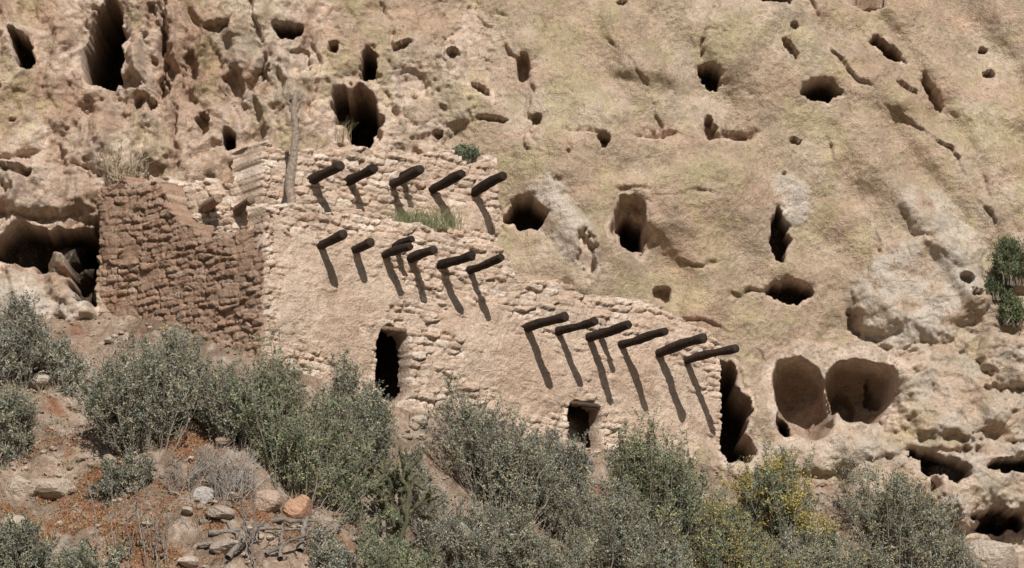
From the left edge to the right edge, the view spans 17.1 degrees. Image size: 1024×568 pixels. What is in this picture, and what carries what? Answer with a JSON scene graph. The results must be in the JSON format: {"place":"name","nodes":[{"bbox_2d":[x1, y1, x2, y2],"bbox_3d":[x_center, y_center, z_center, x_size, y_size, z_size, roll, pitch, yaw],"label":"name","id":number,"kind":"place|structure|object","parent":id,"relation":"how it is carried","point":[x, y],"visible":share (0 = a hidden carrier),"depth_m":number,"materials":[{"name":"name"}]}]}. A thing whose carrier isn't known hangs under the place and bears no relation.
{"place":"outdoors","nodes":[
{"label":"outdoors","id":0,"kind":"place"},
{"bbox_2d":[0,0,1023,551],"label":"cliff","id":1,"kind":"structure","parent":0,"point":[810,208],"depth_m":64.54,"materials":[{"name":"beige stone"}]},
{"bbox_2d":[330,119,358,140],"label":"grass","id":2,"kind":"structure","parent":1,"relation":"on","point":[348,134],"depth_m":62.92,"materials":[{"name":"beige plant"}]},
{"bbox_2d":[231,140,500,246],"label":"wall","id":3,"kind":"structure","parent":1,"relation":"attached to","point":[259,169],"depth_m":60.96,"materials":[{"name":"beige stone"}]},
{"bbox_2d":[307,161,344,183],"bbox_3d":[-3.357,-1.902,59.917,0.198,0.317,1.235,9,-15,-37],"label":"viga","id":4,"kind":"object","parent":3,"relation":"attached to","point":[316,177],"visible":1,"depth_m":59.70,"materials":[{"name":"brown wood"}]},
{"bbox_2d":[344,164,377,185],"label":"viga","id":5,"kind":"object","parent":3,"relation":"attached to","point":[366,172],"visible":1,"depth_m":60.21,"materials":[{"name":"brown wood"}]},
{"bbox_2d":[389,165,423,188],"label":"viga","id":6,"kind":"object","parent":3,"relation":"attached to","point":[412,173],"visible":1,"depth_m":60.66,"materials":[{"name":"brown wood"}]},
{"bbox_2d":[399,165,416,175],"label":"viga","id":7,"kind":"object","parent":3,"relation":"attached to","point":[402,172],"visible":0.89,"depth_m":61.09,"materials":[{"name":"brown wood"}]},
{"bbox_2d":[428,169,465,193],"bbox_3d":[-1.255,-1.804,61.489,0.191,0.322,1.176,9,-15,-37],"label":"viga","id":8,"kind":"object","parent":3,"relation":"attached to","point":[450,179],"visible":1,"depth_m":61.26,"materials":[{"name":"brown wood"}]},
{"bbox_2d":[451,140,481,163],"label":"green shrub","id":9,"kind":"object","parent":3,"relation":"on","point":[468,153],"visible":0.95,"depth_m":62.60,"materials":[{"name":"green plant"}]},
{"bbox_2d":[471,172,506,196],"bbox_3d":[-0.532,-1.752,61.942,0.198,0.360,1.284,9,-15,-36],"label":"viga","id":10,"kind":"object","parent":3,"relation":"attached to","point":[484,185],"visible":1,"depth_m":61.72,"materials":[{"name":"brown wood"}]},
{"bbox_2d":[982,275,1012,301],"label":"green shrub","id":11,"kind":"object","parent":1,"relation":"on","point":[996,289],"visible":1,"depth_m":65.32,"materials":[{"name":"green plant"}]},
{"bbox_2d":[986,234,1023,287],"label":"green shrub","id":12,"kind":"object","parent":1,"relation":"on","point":[1008,259],"visible":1,"depth_m":65.42,"materials":[{"name":"green plant"}]},
{"bbox_2d":[996,289,1023,327],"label":"green shrub","id":13,"kind":"object","parent":1,"relation":"on","point":[1012,311],"visible":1,"depth_m":65.26,"materials":[{"name":"green plant"}]},
{"bbox_2d":[0,307,1023,567],"bbox_3d":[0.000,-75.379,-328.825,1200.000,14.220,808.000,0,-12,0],"label":"ground","id":14,"kind":"structure","parent":0,"point":[102,327],"depth_m":54.94,"materials":[{"name":"soil"}]},
{"bbox_2d":[0,515,26,528],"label":"boulder","id":15,"kind":"object","parent":14,"relation":"on","point":[18,517],"visible":0.22,"depth_m":52.86,"materials":[{"name":"beige stone"}]},
{"bbox_2d":[5,475,37,496],"bbox_3d":[-7.770,3.220,53.990,0.608,0.428,0.636,0,-12,0],"label":"boulder","id":16,"kind":"object","parent":14,"relation":"on","point":[18,485],"visible":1,"depth_m":53.73,"materials":[{"name":"beige stone"}]},
{"bbox_2d":[0,374,43,469],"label":"sagebrush","id":17,"kind":"object","parent":14,"relation":"on","point":[15,421],"visible":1,"depth_m":54.75,"materials":[{"name":"green plant"}]},
{"bbox_2d":[0,289,52,390],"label":"sagebrush","id":18,"kind":"object","parent":14,"relation":"on","point":[23,340],"visible":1,"depth_m":56.99,"materials":[{"name":"green plant"}]},
{"bbox_2d":[0,511,68,567],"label":"sagebrush","id":19,"kind":"object","parent":14,"relation":"on","point":[15,552],"visible":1,"depth_m":51.67,"materials":[{"name":"green plant"}]},
{"bbox_2d":[27,373,49,388],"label":"boulder","id":20,"kind":"object","parent":14,"relation":"on","point":[41,380],"visible":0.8,"depth_m":57.12,"materials":[{"name":"beige stone"}]},
{"bbox_2d":[31,478,75,498],"bbox_3d":[-7.332,3.254,54.171,0.766,0.397,0.693,-6,-14,28],"label":"boulder","id":21,"kind":"object","parent":14,"relation":"on","point":[51,488],"visible":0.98,"depth_m":53.88,"materials":[{"name":"beige stone"}]},
{"bbox_2d":[37,323,99,397],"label":"sagebrush","id":22,"kind":"object","parent":14,"relation":"on","point":[55,362],"visible":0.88,"depth_m":57.47,"materials":[{"name":"green plant"}]},
{"bbox_2d":[46,537,129,567],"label":"sagebrush","id":23,"kind":"object","parent":14,"relation":"on","point":[78,558],"visible":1,"depth_m":51.39,"materials":[{"name":"green plant"}]},
{"bbox_2d":[83,444,157,505],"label":"sagebrush","id":24,"kind":"object","parent":14,"relation":"on","point":[125,474],"visible":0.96,"depth_m":53.69,"materials":[{"name":"green plant"}]},
{"bbox_2d":[70,307,213,465],"bbox_3d":[-5.965,1.688,55.252,2.340,2.847,2.261,0,-12,0],"label":"sagebrush","id":25,"kind":"object","parent":14,"relation":"on","point":[150,406],"visible":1,"depth_m":54.82,"materials":[{"name":"green plant"}]},
{"bbox_2d":[0,410,306,567],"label":"red groundcover","id":26,"kind":"object","parent":14,"relation":"on","point":[107,509],"visible":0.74,"depth_m":53.20,"materials":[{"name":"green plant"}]},
{"bbox_2d":[95,176,273,362],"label":"side wall","id":27,"kind":"structure","parent":14,"relation":"on","point":[168,246],"depth_m":59.49,"materials":[{"name":"brown stone"}]},
{"bbox_2d":[94,129,156,186],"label":"dry shrub","id":28,"kind":"object","parent":27,"relation":"on","point":[121,177],"visible":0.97,"depth_m":61.07,"materials":[{"name":"beige plant"}]},
{"bbox_2d":[128,176,244,268],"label":"room back wall","id":29,"kind":"structure","parent":27,"relation":"attached to","point":[220,217],"depth_m":60.04,"materials":[{"name":"beige stone"}]},
{"bbox_2d":[198,194,222,212],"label":"viga","id":30,"kind":"object","parent":29,"relation":"attached to","point":[209,204],"visible":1,"depth_m":59.77,"materials":[{"name":"brown wood"}]},
{"bbox_2d":[230,196,254,215],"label":"viga","id":31,"kind":"object","parent":29,"relation":"attached to","point":[239,208],"visible":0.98,"depth_m":59.57,"materials":[{"name":"brown wood"}]},
{"bbox_2d":[154,441,221,495],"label":"dry shrub","id":32,"kind":"object","parent":14,"relation":"on","point":[198,470],"visible":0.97,"depth_m":53.81,"materials":[{"name":"grey plant"}]},
{"bbox_2d":[162,344,229,428],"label":"sagebrush","id":33,"kind":"object","parent":14,"relation":"on","point":[196,381],"visible":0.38,"depth_m":55.55,"materials":[{"name":"green plant"}]},
{"bbox_2d":[190,486,213,503],"bbox_3d":[-4.839,3.336,53.318,0.400,0.335,0.443,0,-12,0],"label":"boulder","id":34,"kind":"object","parent":14,"relation":"on","point":[205,494],"visible":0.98,"depth_m":53.12,"materials":[{"name":"grey stone"}]},
{"bbox_2d":[205,505,234,519],"bbox_3d":[-4.511,3.541,52.754,0.473,0.246,0.564,0,-12,0],"label":"boulder","id":35,"kind":"object","parent":14,"relation":"on","point":[222,511],"visible":1,"depth_m":52.55,"materials":[{"name":"beige stone"}]},
{"bbox_2d":[209,538,238,554],"bbox_3d":[-4.336,4.011,52.005,0.553,0.291,0.552,0,-12,0],"label":"boulder","id":36,"kind":"object","parent":14,"relation":"on","point":[222,546],"visible":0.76,"depth_m":51.83,"materials":[{"name":"beige stone"}]},
{"bbox_2d":[189,358,274,449],"bbox_3d":[-4.496,1.982,55.067,1.558,1.710,1.065,0,-12,0],"label":"sagebrush","id":37,"kind":"object","parent":14,"relation":"on","point":[215,415],"visible":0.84,"depth_m":54.88,"materials":[{"name":"green plant"}]},
{"bbox_2d":[86,475,385,567],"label":"dry stalks","id":38,"kind":"object","parent":14,"relation":"on","point":[132,518],"visible":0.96,"depth_m":51.71,"materials":[{"name":"beige plant"}]},
{"bbox_2d":[199,440,277,504],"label":"dry shrub","id":39,"kind":"object","parent":14,"relation":"on","point":[223,481],"visible":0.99,"depth_m":53.33,"materials":[{"name":"grey plant"}]},
{"bbox_2d":[197,484,337,560],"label":"dead branches","id":40,"kind":"object","parent":14,"relation":"on","point":[300,540],"visible":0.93,"depth_m":52.37,"materials":[{"name":"grey wood"}]},
{"bbox_2d":[252,489,282,512],"bbox_3d":[-3.831,3.405,53.212,0.502,0.414,0.465,0,-12,0],"label":"boulder","id":41,"kind":"object","parent":14,"relation":"on","point":[267,500],"visible":0.98,"depth_m":53.03,"materials":[{"name":"beige stone"}]},
{"bbox_2d":[282,494,312,518],"bbox_3d":[-3.388,3.560,53.719,0.501,0.475,0.645,0,-12,0],"label":"boulder","id":42,"kind":"object","parent":14,"relation":"on","point":[300,506],"visible":0.83,"depth_m":53.48,"materials":[{"name":"stone"}]},
{"bbox_2d":[214,324,406,535],"bbox_3d":[-3.238,2.300,54.810,2.780,3.764,2.293,6,-14,-27],"label":"sagebrush","id":43,"kind":"object","parent":14,"relation":"on","point":[313,459],"visible":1,"depth_m":54.57,"materials":[{"name":"green plant"}]},
{"bbox_2d":[317,515,340,532],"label":"boulder","id":44,"kind":"object","parent":14,"relation":"on","point":[325,520],"visible":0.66,"depth_m":53.76,"materials":[{"name":"beige stone"}]},
{"bbox_2d":[304,516,368,567],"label":"sagebrush","id":45,"kind":"object","parent":14,"relation":"on","point":[326,555],"visible":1,"depth_m":52.26,"materials":[{"name":"green plant"}]},
{"bbox_2d":[322,346,402,470],"bbox_3d":[-2.468,2.089,56.842,1.170,2.332,1.564,8,-14,-33],"label":"sagebrush","id":46,"kind":"object","parent":14,"relation":"on","point":[372,419],"visible":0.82,"depth_m":56.73,"materials":[{"name":"green plant"}]},
{"bbox_2d":[364,512,392,535],"bbox_3d":[-2.153,3.927,55.233,0.517,0.443,0.650,0,-12,0],"label":"boulder","id":47,"kind":"object","parent":14,"relation":"on","point":[389,524],"visible":0.35,"depth_m":55.04,"materials":[{"name":"beige stone"}]},
{"bbox_2d":[375,331,400,399],"bbox_3d":[-2.908,1.538,60.395,2.000,1.780,2.200,9,-15,-35],"label":"room interior","id":48,"kind":"object","parent":14,"relation":"on","point":[387,365],"visible":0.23,"depth_m":61.20,"materials":[{"name":"black"}]},
{"bbox_2d":[352,444,438,553],"bbox_3d":[-1.851,3.531,54.913,1.478,1.990,1.750,0,-12,0],"label":"cholla cactus","id":49,"kind":"object","parent":14,"relation":"on","point":[403,484],"visible":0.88,"depth_m":54.70,"materials":[{"name":"green plant"}]},
{"bbox_2d":[350,512,441,567],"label":"sagebrush","id":50,"kind":"object","parent":14,"relation":"on","point":[404,558],"visible":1,"depth_m":53.37,"materials":[{"name":"green plant"}]},
{"bbox_2d":[400,445,453,521],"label":"sagebrush","id":51,"kind":"object","parent":14,"relation":"on","point":[419,466],"visible":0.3,"depth_m":56.58,"materials":[{"name":"green plant"}]},
{"bbox_2d":[395,467,460,550],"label":"dry shrub","id":52,"kind":"object","parent":14,"relation":"on","point":[423,509],"visible":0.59,"depth_m":55.65,"materials":[{"name":"grey plant"}]},
{"bbox_2d":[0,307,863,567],"bbox_3d":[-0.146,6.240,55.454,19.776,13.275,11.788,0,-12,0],"label":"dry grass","id":53,"kind":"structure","parent":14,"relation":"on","point":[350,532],"depth_m":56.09,"materials":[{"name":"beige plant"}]},
{"bbox_2d":[403,485,511,567],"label":"sagebrush","id":54,"kind":"object","parent":14,"relation":"on","point":[463,546],"visible":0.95,"depth_m":55.34,"materials":[{"name":"green plant"}]},
{"bbox_2d":[246,201,721,462],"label":"front wall","id":55,"kind":"structure","parent":14,"relation":"on","point":[320,305],"depth_m":60.31,"materials":[{"name":"beige stone"}]},
{"bbox_2d":[284,89,302,203],"bbox_3d":[-3.796,-2.354,59.217,0.324,2.133,0.181,0,-12,0],"label":"dead tree","id":56,"kind":"object","parent":55,"relation":"on","point":[290,175],"visible":1,"depth_m":59.16,"materials":[{"name":"brown wood"}]},
{"bbox_2d":[317,229,347,248],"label":"viga","id":57,"kind":"object","parent":55,"relation":"attached to","point":[337,237],"visible":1,"depth_m":58.27,"materials":[{"name":"brown wood"}]},
{"bbox_2d":[351,238,374,252],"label":"viga","id":58,"kind":"object","parent":55,"relation":"attached to","point":[366,244],"visible":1,"depth_m":58.75,"materials":[{"name":"brown wood"}]},
{"bbox_2d":[381,326,406,332],"bbox_3d":[-2.045,0.792,59.388,0.611,0.105,0.086,9,-15,-35],"label":"door lintel","id":59,"kind":"structure","parent":55,"relation":"attached to","point":[393,329],"depth_m":59.34,"materials":[{"name":"brown wood"}]},
{"bbox_2d":[381,242,413,258],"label":"viga","id":60,"kind":"object","parent":55,"relation":"attached to","point":[395,250],"visible":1,"depth_m":59.08,"materials":[{"name":"brown wood"}]},
{"bbox_2d":[391,235,414,246],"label":"viga","id":61,"kind":"object","parent":55,"relation":"attached to","point":[410,239],"visible":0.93,"depth_m":59.24,"materials":[{"name":"brown wood"}]},
{"bbox_2d":[370,200,474,230],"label":"grass","id":62,"kind":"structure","parent":55,"relation":"on","point":[425,221],"depth_m":60.68,"materials":[{"name":"green plant"}]},
{"bbox_2d":[407,245,437,262],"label":"viga","id":63,"kind":"object","parent":55,"relation":"attached to","point":[416,255],"visible":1,"depth_m":59.39,"materials":[{"name":"brown wood"}]},
{"bbox_2d":[427,224,479,239],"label":"terrace step wall","id":64,"kind":"structure","parent":55,"relation":"on","point":[441,230],"depth_m":61.03,"materials":[{"name":"beige stone"}]},
{"bbox_2d":[436,250,475,268],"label":"viga","id":65,"kind":"object","parent":55,"relation":"attached to","point":[446,263],"visible":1,"depth_m":59.75,"materials":[{"name":"brown wood"}]},
{"bbox_2d":[465,253,504,273],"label":"viga","id":66,"kind":"object","parent":55,"relation":"attached to","point":[491,261],"visible":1,"depth_m":60.01,"materials":[{"name":"brown wood"}]},
{"bbox_2d":[522,312,568,331],"bbox_3d":[0.496,0.711,60.719,0.187,0.219,1.504,9,-15,-37],"label":"viga","id":67,"kind":"object","parent":55,"relation":"attached to","point":[538,323],"visible":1,"depth_m":60.50,"materials":[{"name":"brown wood"}]},
{"bbox_2d":[554,317,598,335],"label":"viga","id":68,"kind":"object","parent":55,"relation":"attached to","point":[581,325],"visible":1,"depth_m":60.93,"materials":[{"name":"brown wood"}]},
{"bbox_2d":[569,401,600,408],"bbox_3d":[1.314,2.175,61.551,0.758,0.091,0.086,9,-15,-35],"label":"door lintel","id":69,"kind":"structure","parent":55,"relation":"attached to","point":[585,404],"depth_m":61.51,"materials":[{"name":"brown wood"}]},
{"bbox_2d":[585,320,631,341],"bbox_3d":[1.649,0.877,61.467,0.188,0.207,1.611,8,-14,-33],"label":"viga","id":70,"kind":"object","parent":55,"relation":"attached to","point":[615,329],"visible":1,"depth_m":61.20,"materials":[{"name":"brown wood"}]},
{"bbox_2d":[617,327,668,348],"bbox_3d":[2.262,1.010,61.871,0.170,0.206,1.653,9,-15,-37],"label":"viga","id":71,"kind":"object","parent":55,"relation":"attached to","point":[643,337],"visible":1,"depth_m":61.64,"materials":[{"name":"brown wood"}]},
{"bbox_2d":[655,333,706,357],"bbox_3d":[2.963,1.160,62.313,0.194,0.268,1.723,9,-15,-35],"label":"viga","id":72,"kind":"object","parent":55,"relation":"attached to","point":[676,346],"visible":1,"depth_m":62.07,"materials":[{"name":"brown wood"}]},
{"bbox_2d":[682,344,739,363],"bbox_3d":[3.544,1.313,62.701,0.167,0.197,1.740,9,-15,-37],"label":"viga","id":73,"kind":"object","parent":55,"relation":"attached to","point":[711,353],"visible":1,"depth_m":62.50,"materials":[{"name":"brown wood"}]},
{"bbox_2d":[412,370,575,526],"bbox_3d":[-0.299,2.891,57.749,2.785,3.031,2.088,0,-12,0],"label":"sagebrush","id":74,"kind":"object","parent":14,"relation":"on","point":[518,470],"visible":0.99,"depth_m":57.52,"materials":[{"name":"green plant"}]},
{"bbox_2d":[0,310,1008,567],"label":"rubble","id":75,"kind":"object","parent":14,"relation":"on","point":[418,420],"visible":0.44,"depth_m":54.70,"materials":[{"name":"brown stone"}]},
{"bbox_2d":[479,492,608,567],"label":"sagebrush","id":76,"kind":"object","parent":14,"relation":"on","point":[522,543],"visible":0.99,"depth_m":55.63,"materials":[{"name":"green plant"}]},
{"bbox_2d":[538,414,600,512],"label":"sagebrush","id":77,"kind":"object","parent":14,"relation":"on","point":[578,459],"visible":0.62,"depth_m":59.26,"materials":[{"name":"green plant"}]},
{"bbox_2d":[543,467,664,567],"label":"sagebrush","id":78,"kind":"object","parent":14,"relation":"on","point":[575,516],"visible":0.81,"depth_m":57.81,"materials":[{"name":"green plant"}]},
{"bbox_2d":[600,494,701,567],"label":"sagebrush","id":79,"kind":"object","parent":14,"relation":"on","point":[660,554],"visible":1,"depth_m":57.52,"materials":[{"name":"green plant"}]},
{"bbox_2d":[592,404,726,555],"bbox_3d":[2.652,3.508,59.688,2.492,2.988,1.694,0,-12,0],"label":"sagebrush","id":80,"kind":"object","parent":14,"relation":"on","point":[632,459],"visible":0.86,"depth_m":59.53,"materials":[{"name":"green plant"}]},
{"bbox_2d":[656,486,802,567],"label":"sagebrush","id":81,"kind":"object","parent":14,"relation":"on","point":[730,543],"visible":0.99,"depth_m":58.29,"materials":[{"name":"green plant"}]},
{"bbox_2d":[715,439,858,560],"bbox_3d":[4.965,4.120,60.254,2.538,2.896,1.641,-10,-15,39],"label":"rabbitbrush","id":82,"kind":"object","parent":14,"relation":"on","point":[773,496],"visible":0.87,"depth_m":60.14,"materials":[{"name":"yellow plant"}]},
{"bbox_2d":[761,523,847,567],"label":"sagebrush","id":83,"kind":"object","parent":14,"relation":"on","point":[791,543],"visible":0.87,"depth_m":58.88,"materials":[{"name":"green plant"}]},
{"bbox_2d":[791,531,907,567],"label":"sagebrush","id":84,"kind":"object","parent":14,"relation":"on","point":[869,562],"visible":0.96,"depth_m":58.88,"materials":[{"name":"green plant"}]},
{"bbox_2d":[831,443,969,567],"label":"sagebrush","id":85,"kind":"object","parent":14,"relation":"on","point":[908,521],"visible":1,"depth_m":61.37,"materials":[{"name":"green plant"}]},
{"bbox_2d":[909,534,993,567],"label":"sagebrush","id":86,"kind":"object","parent":14,"relation":"on","point":[965,563],"visible":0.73,"depth_m":61.51,"materials":[{"name":"green plant"}]},
{"bbox_2d":[970,539,1018,567],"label":"boulder","id":87,"kind":"object","parent":14,"relation":"on","point":[997,554],"visible":0.88,"depth_m":62.65,"materials":[{"name":"beige stone"}]}
]}

